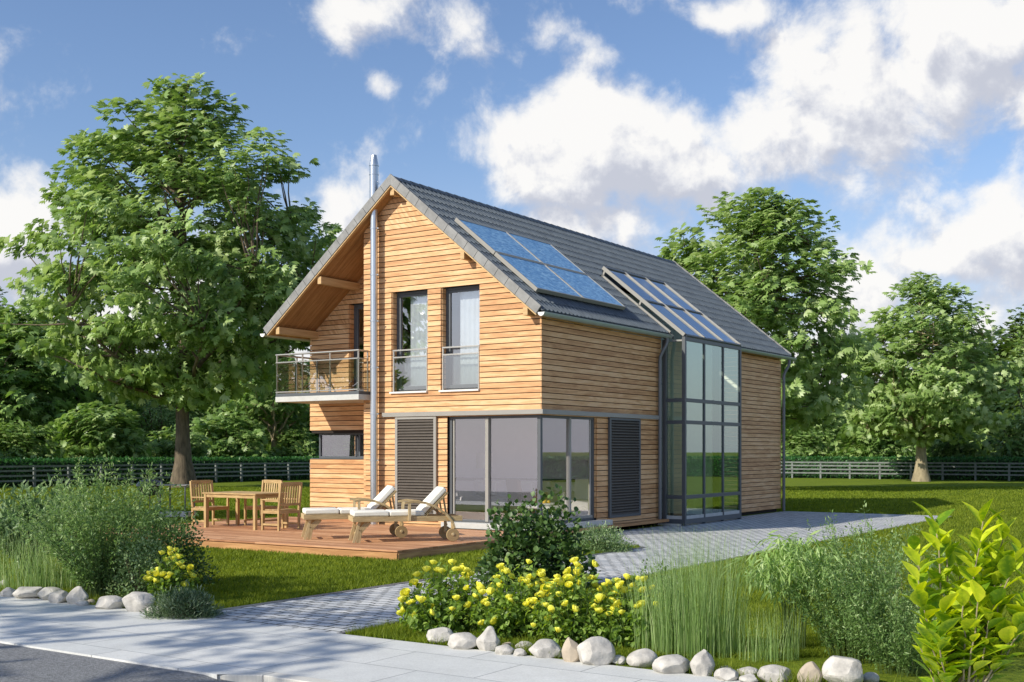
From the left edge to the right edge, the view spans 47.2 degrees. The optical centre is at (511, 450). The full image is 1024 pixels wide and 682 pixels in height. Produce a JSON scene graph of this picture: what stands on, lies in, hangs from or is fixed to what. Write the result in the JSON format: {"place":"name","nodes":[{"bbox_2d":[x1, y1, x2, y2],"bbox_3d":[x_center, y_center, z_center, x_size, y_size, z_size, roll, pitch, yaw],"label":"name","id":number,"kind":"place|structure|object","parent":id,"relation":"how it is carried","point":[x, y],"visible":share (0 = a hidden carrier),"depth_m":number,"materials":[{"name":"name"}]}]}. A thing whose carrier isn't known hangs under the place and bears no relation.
{"place":"outdoors","nodes":[
{"label":"outdoors","id":0,"kind":"place"},
{"bbox_2d":[0,643,232,681],"bbox_3d":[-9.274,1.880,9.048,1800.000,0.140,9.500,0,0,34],"label":"road","id":1,"kind":"structure","parent":0,"point":[21,664],"depth_m":9.66,"materials":[{"name":"asphalt"}]},
{"bbox_2d":[217,672,337,681],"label":"kerb","id":2,"kind":"structure","parent":1,"relation":"on","point":[260,677],"depth_m":9.34,"materials":[{"name":"concrete"}]},
{"bbox_2d":[0,596,740,681],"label":"sidewalk","id":3,"kind":"structure","parent":0,"point":[212,648],"depth_m":10.47,"materials":[{"name":"concrete"}]},
{"bbox_2d":[0,587,14,596],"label":"boulder","id":4,"kind":"object","parent":3,"relation":"on","point":[7,591],"visible":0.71,"depth_m":14.40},
{"bbox_2d":[48,590,68,602],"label":"boulder","id":5,"kind":"object","parent":3,"relation":"on","point":[59,596],"visible":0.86,"depth_m":13.80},
{"bbox_2d":[66,586,88,603],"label":"boulder","id":6,"kind":"object","parent":3,"relation":"on","point":[75,594],"visible":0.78,"depth_m":13.71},
{"bbox_2d":[76,600,88,605],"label":"boulder","id":7,"kind":"object","parent":3,"relation":"on","point":[81,602],"visible":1,"depth_m":13.56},
{"bbox_2d":[95,595,123,608],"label":"boulder","id":8,"kind":"object","parent":3,"relation":"on","point":[110,602],"visible":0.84,"depth_m":13.27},
{"bbox_2d":[122,592,155,611],"bbox_3d":[-4.180,1.710,13.149,0.370,0.249,0.288,0,0,5],"label":"boulder","id":9,"kind":"object","parent":3,"relation":"on","point":[135,601],"visible":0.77,"depth_m":13.04,"materials":[{"name":"stone"}]},
{"bbox_2d":[140,580,226,619],"bbox_3d":[-3.552,1.626,12.747,0.931,0.467,0.729,0,0,0],"label":"rosemary cushion","id":10,"kind":"object","parent":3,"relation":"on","point":[195,607],"visible":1,"depth_m":12.62,"materials":[{"name":"green plant"}]},
{"bbox_2d":[448,632,476,649],"bbox_3d":[-0.437,1.735,10.655,0.299,0.179,0.255,0,0,3],"label":"boulder","id":11,"kind":"object","parent":3,"relation":"on","point":[463,640],"visible":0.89,"depth_m":10.56,"materials":[{"name":"stone"}]},
{"bbox_2d":[495,644,514,654],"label":"boulder","id":12,"kind":"object","parent":3,"relation":"on","point":[505,649],"visible":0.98,"depth_m":10.30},
{"bbox_2d":[513,648,526,655],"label":"boulder","id":13,"kind":"object","parent":3,"relation":"on","point":[519,652],"visible":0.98,"depth_m":10.23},
{"bbox_2d":[714,667,738,680],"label":"boulder","id":14,"kind":"object","parent":3,"relation":"on","point":[727,674],"visible":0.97,"depth_m":9.13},
{"bbox_2d":[739,674,757,681],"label":"boulder","id":15,"kind":"object","parent":3,"relation":"on","point":[748,678],"visible":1,"depth_m":9.05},
{"bbox_2d":[0,0,1023,387],"label":"sky","id":16,"kind":"structure","parent":0,"point":[612,121],"materials":[{"name":"blue"}]},
{"bbox_2d":[0,478,1023,681],"bbox_3d":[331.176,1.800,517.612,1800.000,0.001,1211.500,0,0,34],"label":"lawn","id":17,"kind":"structure","parent":0,"point":[1014,672],"depth_m":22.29,"materials":[{"name":"plant"}]},
{"bbox_2d":[0,287,18,320],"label":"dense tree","id":18,"kind":"object","parent":17,"relation":"on","point":[1,301],"depth_m":102.45,"materials":[{"name":"green plant"}]},
{"bbox_2d":[12,587,42,597],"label":"boulder","id":19,"kind":"object","parent":17,"relation":"on","point":[25,592],"visible":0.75,"depth_m":14.20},
{"bbox_2d":[0,416,70,462],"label":"hedgerow shrub","id":20,"kind":"object","parent":17,"relation":"on","point":[12,445],"visible":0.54,"depth_m":62.04,"materials":[{"name":"green plant"}]},
{"bbox_2d":[0,526,79,589],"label":"tall grass","id":21,"kind":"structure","parent":17,"relation":"on","point":[31,577],"depth_m":15.06,"materials":[{"name":"plant"}]},
{"bbox_2d":[0,473,90,575],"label":"broad leaf shrub","id":22,"kind":"object","parent":17,"relation":"on","point":[5,523],"visible":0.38,"depth_m":16.32,"materials":[{"name":"plant"}]},
{"bbox_2d":[37,587,61,599],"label":"boulder","id":23,"kind":"object","parent":17,"relation":"on","point":[43,593],"visible":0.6,"depth_m":14.08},
{"bbox_2d":[13,290,93,443],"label":"dense tree","id":24,"kind":"object","parent":17,"relation":"on","point":[50,322],"visible":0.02,"depth_m":97.57,"materials":[{"name":"green plant"}]},
{"bbox_2d":[0,297,114,451],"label":"leafy tree","id":25,"kind":"object","parent":17,"relation":"on","point":[21,391],"visible":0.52,"depth_m":71.70,"materials":[{"name":"green plant"}]},
{"bbox_2d":[46,373,147,458],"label":"leafy tree","id":26,"kind":"object","parent":17,"relation":"on","point":[132,408],"visible":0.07,"depth_m":77.14,"materials":[{"name":"green plant"}]},
{"bbox_2d":[34,400,160,461],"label":"hedgerow shrub","id":27,"kind":"object","parent":17,"relation":"on","point":[102,441],"visible":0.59,"depth_m":65.11,"materials":[{"name":"green plant"}]},
{"bbox_2d":[1,452,198,597],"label":"willow leaf bush","id":28,"kind":"object","parent":17,"relation":"on","point":[89,564],"visible":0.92,"depth_m":14.11,"materials":[{"name":"plant"}]},
{"bbox_2d":[101,527,164,597],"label":"round leaf shrub","id":29,"kind":"object","parent":17,"relation":"on","point":[131,575],"visible":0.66,"depth_m":13.95,"materials":[{"name":"plant"}]},
{"bbox_2d":[89,353,200,440],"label":"leafy tree","id":30,"kind":"object","parent":17,"relation":"on","point":[162,410],"depth_m":82.95,"materials":[{"name":"green plant"}]},
{"bbox_2d":[0,462,311,486],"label":"post and rail fence","id":31,"kind":"object","parent":17,"relation":"on","point":[161,468],"visible":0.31,"depth_m":62.69,"materials":[{"name":"paint"}]},
{"bbox_2d":[136,476,195,518],"bbox_3d":[-9.057,1.235,30.564,1.565,1.136,0.690,0,0,14],"label":"kettle barbecue","id":32,"kind":"object","parent":17,"relation":"on","point":[156,485],"visible":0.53,"depth_m":30.42,"materials":[{"name":"metal"}]},
{"bbox_2d":[125,384,214,454],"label":"weeping tree","id":33,"kind":"object","parent":17,"relation":"on","point":[160,416],"visible":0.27,"depth_m":78.12,"materials":[{"name":"green plant"}]},
{"bbox_2d":[140,545,200,603],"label":"rose bush","id":34,"kind":"object","parent":17,"relation":"on","point":[167,577],"visible":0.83,"depth_m":13.74,"materials":[{"name":"yellow plant"}]},
{"bbox_2d":[122,496,219,585],"bbox_3d":[-4.590,1.216,15.718,1.406,1.240,1.167,0,0,0],"label":"round leaf shrub","id":35,"kind":"object","parent":17,"relation":"on","point":[189,549],"visible":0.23,"depth_m":15.64,"materials":[{"name":"plant"}]},
{"bbox_2d":[0,72,342,487],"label":"chestnut tree","id":36,"kind":"object","parent":17,"relation":"on","point":[210,316],"visible":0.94,"depth_m":53.63,"materials":[{"name":"green plant"}]},
{"bbox_2d":[0,455,353,487],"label":"hedge","id":37,"kind":"object","parent":17,"relation":"on","point":[169,460],"visible":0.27,"depth_m":63.50,"materials":[{"name":"green plant"}]},
{"bbox_2d":[146,424,208,461],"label":"hedgerow shrub","id":38,"kind":"object","parent":17,"relation":"on","point":[166,445],"visible":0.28,"depth_m":69.60,"materials":[{"name":"green plant"}]},
{"bbox_2d":[189,380,270,438],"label":"leafy tree","id":39,"kind":"object","parent":17,"relation":"on","point":[213,411],"visible":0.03,"depth_m":83.50,"materials":[{"name":"green plant"}]},
{"bbox_2d":[189,410,283,460],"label":"hedgerow shrub","id":40,"kind":"object","parent":17,"relation":"on","point":[246,440],"visible":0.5,"depth_m":74.02,"materials":[{"name":"green plant"}]},
{"bbox_2d":[216,351,311,454],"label":"garden tree","id":41,"kind":"object","parent":17,"relation":"on","point":[255,404],"visible":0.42,"depth_m":77.20,"materials":[{"name":"green plant"}]},
{"bbox_2d":[237,367,337,454],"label":"leafy tree","id":42,"kind":"object","parent":17,"relation":"on","point":[267,431],"visible":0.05,"depth_m":82.14,"materials":[{"name":"green plant"}]},
{"bbox_2d":[261,420,327,459],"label":"hedgerow shrub","id":43,"kind":"object","parent":17,"relation":"on","point":[294,442],"visible":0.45,"depth_m":77.26,"materials":[{"name":"green plant"}]},
{"bbox_2d":[297,421,354,455],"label":"hedgerow shrub","id":44,"kind":"object","parent":17,"relation":"on","point":[343,445],"visible":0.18,"depth_m":81.53,"materials":[{"name":"green plant"}]},
{"bbox_2d":[105,517,555,559],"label":"terrace deck","id":45,"kind":"structure","parent":17,"relation":"on","point":[330,537],"depth_m":21.60,"materials":[{"name":"wood"}]},
{"bbox_2d":[189,480,228,526],"bbox_3d":[-6.592,1.138,25.568,0.602,0.992,0.644,0,0,34],"label":"garden chair","id":46,"kind":"object","parent":45,"relation":"on","point":[213,507],"visible":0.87,"depth_m":25.61,"materials":[{"name":"brown wood"}]},
{"bbox_2d":[202,491,289,529],"bbox_3d":[-5.663,1.259,24.959,1.600,0.750,1.000,0,0,34],"label":"garden table","id":47,"kind":"object","parent":45,"relation":"on","point":[253,495],"visible":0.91,"depth_m":24.85,"materials":[{"name":"brown wood"}]},
{"bbox_2d":[244,480,282,525],"bbox_3d":[-5.469,1.138,25.733,0.644,0.992,0.602,0,0,36],"label":"garden chair","id":48,"kind":"object","parent":45,"relation":"on","point":[268,484],"visible":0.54,"depth_m":25.81,"materials":[{"name":"brown wood"}]},
{"bbox_2d":[260,482,302,530],"bbox_3d":[-4.781,1.138,24.296,0.602,0.992,0.644,0,0,34],"label":"garden chair","id":49,"kind":"object","parent":45,"relation":"on","point":[281,509],"visible":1,"depth_m":24.16,"materials":[{"name":"brown wood"}]},
{"bbox_2d":[301,485,407,539],"bbox_3d":[-2.948,1.148,22.080,1.983,0.984,0.808,0,0,-14],"label":"sun lounger","id":50,"kind":"object","parent":45,"relation":"on","point":[314,517],"visible":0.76,"depth_m":21.84,"materials":[{"name":"fabric"}]},
{"bbox_2d":[348,486,461,542],"bbox_3d":[-1.946,1.148,21.313,1.983,0.984,0.808,0,0,-14],"label":"sun lounger","id":51,"kind":"object","parent":45,"relation":"on","point":[428,504],"visible":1,"depth_m":21.10,"materials":[{"name":"fabric"}]},
{"bbox_2d":[426,627,452,643],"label":"boulder","id":52,"kind":"object","parent":17,"relation":"on","point":[442,632],"visible":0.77,"depth_m":10.92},
{"bbox_2d":[395,558,489,633],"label":"rose bush","id":53,"kind":"object","parent":17,"relation":"on","point":[426,613],"visible":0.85,"depth_m":11.51,"materials":[{"name":"yellow plant"}]},
{"bbox_2d":[476,626,499,650],"bbox_3d":[-0.214,1.706,10.554,0.220,0.261,0.155,0,0,1],"label":"boulder","id":54,"kind":"object","parent":17,"relation":"on","point":[487,639],"visible":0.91,"depth_m":10.50,"materials":[{"name":"stone"}]},
{"bbox_2d":[1,578,1019,681],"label":"grass tufts","id":55,"kind":"object","parent":17,"relation":"on","point":[381,629],"visible":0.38,"depth_m":10.30,"materials":[{"name":"plant"}]},
{"bbox_2d":[461,556,562,639],"bbox_3d":[0.026,1.435,11.353,1.033,0.844,0.832,0,0,0],"label":"rose bush","id":56,"kind":"object","parent":17,"relation":"on","point":[507,617],"visible":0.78,"depth_m":11.17,"materials":[{"name":"yellow plant"}]},
{"bbox_2d":[515,641,530,647],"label":"boulder","id":57,"kind":"object","parent":17,"relation":"on","point":[522,645],"visible":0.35,"depth_m":10.54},
{"bbox_2d":[260,154,796,534],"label":"house","id":58,"kind":"structure","parent":17,"relation":"on","point":[447,336],"depth_m":26.91,"materials":[{"name":"brown wood"}]},
{"bbox_2d":[310,433,363,458],"bbox_3d":[-3.394,-0.117,28.762,2.620,0.635,1.695,0,0,34],"label":"ribbon window","id":59,"kind":"structure","parent":58,"relation":"in","point":[358,436],"depth_m":28.62,"materials":[{"name":"grey metal"}]},
{"bbox_2d":[354,304,364,390],"bbox_3d":[-3.375,-2.430,27.963,0.996,2.180,0.070,0,0,34],"label":"balcony door","id":60,"kind":"structure","parent":58,"relation":"in","point":[357,307],"depth_m":28.18,"materials":[{"name":"grey metal"}]},
{"bbox_2d":[389,290,427,393],"bbox_3d":[-2.178,-2.392,25.851,1.037,2.255,0.411,0,0,34],"label":"window","id":61,"kind":"structure","parent":58,"relation":"in","point":[419,299],"depth_m":26.03,"materials":[{"name":"glass"}]},
{"bbox_2d":[439,285,479,391],"bbox_3d":[-1.032,-2.392,25.084,1.049,2.255,0.411,0,0,34],"label":"window","id":62,"kind":"structure","parent":58,"relation":"in","point":[469,295],"depth_m":25.25,"materials":[{"name":"glass"}]},
{"bbox_2d":[476,453,492,513],"bbox_3d":[-0.654,0.780,27.947,0.400,1.460,0.400,0,0,34],"label":"floor lamp","id":63,"kind":"object","parent":58,"relation":"on","point":[480,460],"visible":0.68,"depth_m":27.81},
{"bbox_2d":[456,479,556,511],"bbox_3d":[-0.185,1.070,28.199,2.460,0.720,0.880,0,0,34],"label":"sofa","id":64,"kind":"object","parent":58,"relation":"on","point":[470,499],"visible":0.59,"depth_m":28.30,"materials":[{"name":"fabric"}]},
{"bbox_2d":[449,415,593,523],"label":"corner window","id":65,"kind":"structure","parent":58,"relation":"in","point":[452,420],"depth_m":24.86,"materials":[{"name":"grey metal"}]},
{"bbox_2d":[505,479,547,515],"bbox_3d":[0.309,1.075,26.570,0.734,0.870,0.800,0,0,-26],"label":"armchair","id":66,"kind":"object","parent":58,"relation":"on","point":[514,490],"visible":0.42,"depth_m":26.31,"materials":[{"name":"white fabric"}]},
{"bbox_2d":[525,505,565,519],"bbox_3d":[0.739,1.345,25.210,0.740,0.330,0.600,0,0,34],"label":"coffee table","id":67,"kind":"object","parent":58,"relation":"on","point":[555,506],"visible":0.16,"depth_m":25.02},
{"bbox_2d":[543,500,553,505],"bbox_3d":[0.731,1.117,25.179,0.400,0.127,0.400,0,0,34],"label":"fruit bowl","id":68,"kind":"object","parent":67,"relation":"on","point":[547,503],"visible":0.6,"depth_m":25.04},
{"bbox_2d":[561,478,587,515],"bbox_3d":[1.631,1.075,26.798,0.800,0.870,0.735,0,0,24],"label":"armchair","id":69,"kind":"object","parent":58,"relation":"on","point":[579,493],"visible":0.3,"depth_m":27.02,"materials":[{"name":"fabric"}]},
{"bbox_2d":[474,484,600,591],"bbox_3d":[0.322,1.151,15.495,1.747,1.450,1.537,0,0,0],"label":"ivy shrub","id":70,"kind":"object","parent":17,"relation":"on","point":[539,550],"visible":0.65,"depth_m":15.23,"materials":[{"name":"green plant"}]},
{"bbox_2d":[529,639,561,657],"bbox_3d":[0.285,1.734,10.255,0.297,0.183,0.257,0,0,-7],"label":"boulder","id":71,"kind":"object","parent":17,"relation":"on","point":[550,648],"visible":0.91,"depth_m":10.15,"materials":[{"name":"stone"}]},
{"bbox_2d":[190,517,948,633],"bbox_3d":[4.282,1.819,22.477,2.350,0.062,24.900,0,0,34],"label":"path edging","id":72,"kind":"object","parent":17,"relation":"on","point":[270,602],"visible":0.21,"depth_m":14.69,"materials":[{"name":"concrete"}]},
{"bbox_2d":[562,637,579,661],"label":"boulder","id":73,"kind":"object","parent":17,"relation":"on","point":[569,651],"visible":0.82,"depth_m":9.94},
{"bbox_2d":[524,556,625,644],"bbox_3d":[0.608,1.418,10.923,0.992,0.874,0.874,0,0,0],"label":"rose bush","id":74,"kind":"object","parent":17,"relation":"on","point":[568,619],"visible":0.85,"depth_m":10.79,"materials":[{"name":"yellow plant"}]},
{"bbox_2d":[201,511,949,632],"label":"cobbled path","id":75,"kind":"structure","parent":17,"relation":"on","point":[337,613],"depth_m":20.09,"materials":[{"name":"stone"}]},
{"bbox_2d":[577,636,615,664],"bbox_3d":[0.707,1.702,9.911,0.320,0.270,0.283,0,0,-15],"label":"boulder","id":76,"kind":"object","parent":17,"relation":"on","point":[597,650],"visible":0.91,"depth_m":9.80,"materials":[{"name":"stone"}]},
{"bbox_2d":[570,520,636,552],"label":"grey cushion shrub","id":77,"kind":"object","parent":17,"relation":"on","point":[596,542],"visible":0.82,"depth_m":20.90,"materials":[{"name":"green plant"}]},
{"bbox_2d":[611,655,625,664],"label":"boulder","id":78,"kind":"object","parent":17,"relation":"on","point":[622,660],"visible":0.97,"depth_m":9.84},
{"bbox_2d":[591,573,673,647],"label":"rose bush","id":79,"kind":"object","parent":17,"relation":"on","point":[624,634],"visible":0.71,"depth_m":10.61,"materials":[{"name":"green plant"}]},
{"bbox_2d":[626,648,657,667],"bbox_3d":[1.090,1.738,9.797,0.271,0.170,0.206,0,0,-6],"label":"boulder","id":80,"kind":"object","parent":17,"relation":"on","point":[644,657],"visible":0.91,"depth_m":9.73,"materials":[{"name":"stone"}]},
{"bbox_2d":[622,557,684,650],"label":"tall grass","id":81,"kind":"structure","parent":17,"relation":"on","point":[645,641],"depth_m":10.48,"materials":[{"name":"plant"}]},
{"bbox_2d":[629,558,689,631],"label":"dark shrub","id":82,"kind":"object","parent":17,"relation":"on","point":[645,567],"visible":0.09,"depth_m":11.73,"materials":[{"name":"green plant"}]},
{"bbox_2d":[652,654,690,673],"bbox_3d":[1.297,1.737,9.509,0.327,0.175,0.273,0,0,-1],"label":"boulder","id":83,"kind":"object","parent":17,"relation":"on","point":[671,664],"visible":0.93,"depth_m":9.42,"materials":[{"name":"stone"}]},
{"bbox_2d":[614,524,774,658],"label":"tall grass","id":84,"kind":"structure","parent":17,"relation":"on","point":[707,640],"depth_m":10.27,"materials":[{"name":"plant"}]},
{"bbox_2d":[690,649,714,675],"bbox_3d":[1.524,1.711,9.376,0.200,0.247,0.140,0,0,6],"label":"boulder","id":85,"kind":"object","parent":17,"relation":"on","point":[702,662],"visible":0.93,"depth_m":9.33,"materials":[{"name":"stone"}]},
{"bbox_2d":[737,666,758,675],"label":"boulder","id":86,"kind":"object","parent":17,"relation":"on","point":[747,670],"visible":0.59,"depth_m":9.35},
{"bbox_2d":[654,187,887,434],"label":"chestnut tree","id":87,"kind":"object","parent":17,"relation":"on","point":[754,295],"visible":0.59,"depth_m":50.12,"materials":[{"name":"green plant"}]},
{"bbox_2d":[757,664,791,681],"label":"boulder","id":88,"kind":"object","parent":17,"relation":"on","point":[766,673],"visible":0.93,"depth_m":9.07,"materials":[{"name":"stone"}]},
{"bbox_2d":[722,529,862,648],"bbox_3d":[2.533,1.248,10.560,1.222,1.104,1.377,0,0,34],"label":"bamboo","id":89,"kind":"object","parent":17,"relation":"on","point":[781,553],"visible":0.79,"depth_m":10.43,"materials":[{"name":"green plant"}]},
{"bbox_2d":[797,661,822,681],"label":"boulder","id":90,"kind":"object","parent":17,"relation":"on","point":[810,666],"visible":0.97,"depth_m":8.95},
{"bbox_2d":[780,426,842,459],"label":"hedgerow shrub","id":91,"kind":"object","parent":17,"relation":"on","point":[808,443],"visible":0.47,"depth_m":81.04,"materials":[{"name":"green plant"}]},
{"bbox_2d":[781,392,853,453],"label":"leafy tree","id":92,"kind":"object","parent":17,"relation":"on","point":[838,421],"visible":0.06,"depth_m":94.54,"materials":[{"name":"green plant"}]},
{"bbox_2d":[822,656,863,681],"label":"boulder","id":93,"kind":"object","parent":17,"relation":"on","point":[840,669],"visible":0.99,"depth_m":8.87,"materials":[{"name":"stone"}]},
{"bbox_2d":[739,501,982,663],"bbox_3d":[3.002,1.117,10.175,1.974,1.369,2.061,0,0,34],"label":"willow leaf bush","id":94,"kind":"object","parent":17,"relation":"on","point":[850,592],"visible":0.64,"depth_m":10.04,"materials":[{"name":"plant"}]},
{"bbox_2d":[818,420,915,459],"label":"hedgerow shrub","id":95,"kind":"object","parent":17,"relation":"on","point":[883,446],"visible":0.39,"depth_m":78.54,"materials":[{"name":"green plant"}]},
{"bbox_2d":[863,672,879,681],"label":"boulder","id":96,"kind":"object","parent":17,"relation":"on","point":[871,676],"visible":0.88,"depth_m":9.05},
{"bbox_2d":[822,574,937,676],"bbox_3d":[3.135,1.402,9.490,1.033,0.798,1.146,0,0,-7],"label":"willow leaf bush","id":97,"kind":"object","parent":17,"relation":"on","point":[908,651],"visible":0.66,"depth_m":9.41,"materials":[{"name":"plant"}]},
{"bbox_2d":[849,378,915,446],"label":"leafy tree","id":98,"kind":"object","parent":17,"relation":"on","point":[873,401],"visible":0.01,"depth_m":95.42,"materials":[{"name":"green plant"}]},
{"bbox_2d":[780,461,1023,480],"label":"post and rail fence","id":99,"kind":"object","parent":17,"relation":"on","point":[975,470],"visible":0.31,"depth_m":73.35,"materials":[{"name":"paint"}]},
{"bbox_2d":[780,455,1023,480],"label":"fence","id":100,"kind":"object","parent":17,"relation":"on","point":[992,459],"visible":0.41,"depth_m":74.38,"materials":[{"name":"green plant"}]},
{"bbox_2d":[828,271,1023,481],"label":"chestnut tree","id":101,"kind":"object","parent":17,"relation":"on","point":[938,400],"visible":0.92,"depth_m":67.19,"materials":[{"name":"green plant"}]},
{"bbox_2d":[914,432,982,459],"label":"hedgerow shrub","id":102,"kind":"object","parent":17,"relation":"on","point":[938,448],"visible":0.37,"depth_m":74.97,"materials":[{"name":"green plant"}]},
{"bbox_2d":[899,499,1023,681],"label":"laurel shrub","id":103,"kind":"object","parent":17,"relation":"on","point":[977,633],"visible":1,"depth_m":7.83,"materials":[{"name":"green plant"}]},
{"bbox_2d":[940,405,1004,455],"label":"leafy tree","id":104,"kind":"object","parent":17,"relation":"on","point":[985,431],"visible":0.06,"depth_m":89.43,"materials":[{"name":"green plant"}]},
{"bbox_2d":[975,305,1023,451],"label":"dense tree","id":105,"kind":"object","parent":17,"relation":"on","point":[1002,339],"visible":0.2,"depth_m":91.37,"materials":[{"name":"green plant"}]},
{"bbox_2d":[977,415,1023,460],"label":"hedgerow shrub","id":106,"kind":"object","parent":17,"relation":"on","point":[1012,449],"visible":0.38,"depth_m":74.06,"materials":[{"name":"green plant"}]},
{"bbox_2d":[985,315,1023,455],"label":"slender tree","id":107,"kind":"object","parent":17,"relation":"on","point":[1016,426],"visible":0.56,"depth_m":73.94,"materials":[{"name":"green plant"}]},
{"bbox_2d":[998,325,1023,419],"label":"dense tree","id":108,"kind":"object","parent":17,"relation":"on","point":[1007,350],"visible":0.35,"depth_m":85.04,"materials":[{"name":"green plant"}]},
{"bbox_2d":[735,601,805,661],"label":"tall grass","id":109,"kind":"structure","parent":0,"point":[770,643],"depth_m":10.07,"materials":[{"name":"plant"}]},
{"bbox_2d":[877,550,943,665],"bbox_3d":[3.424,1.265,9.847,0.756,1.072,0.823,0,0,-9],"label":"dry stem plant","id":110,"kind":"object","parent":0,"point":[910,589],"visible":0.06,"depth_m":9.87,"materials":[{"name":"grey plant"}]}
]}

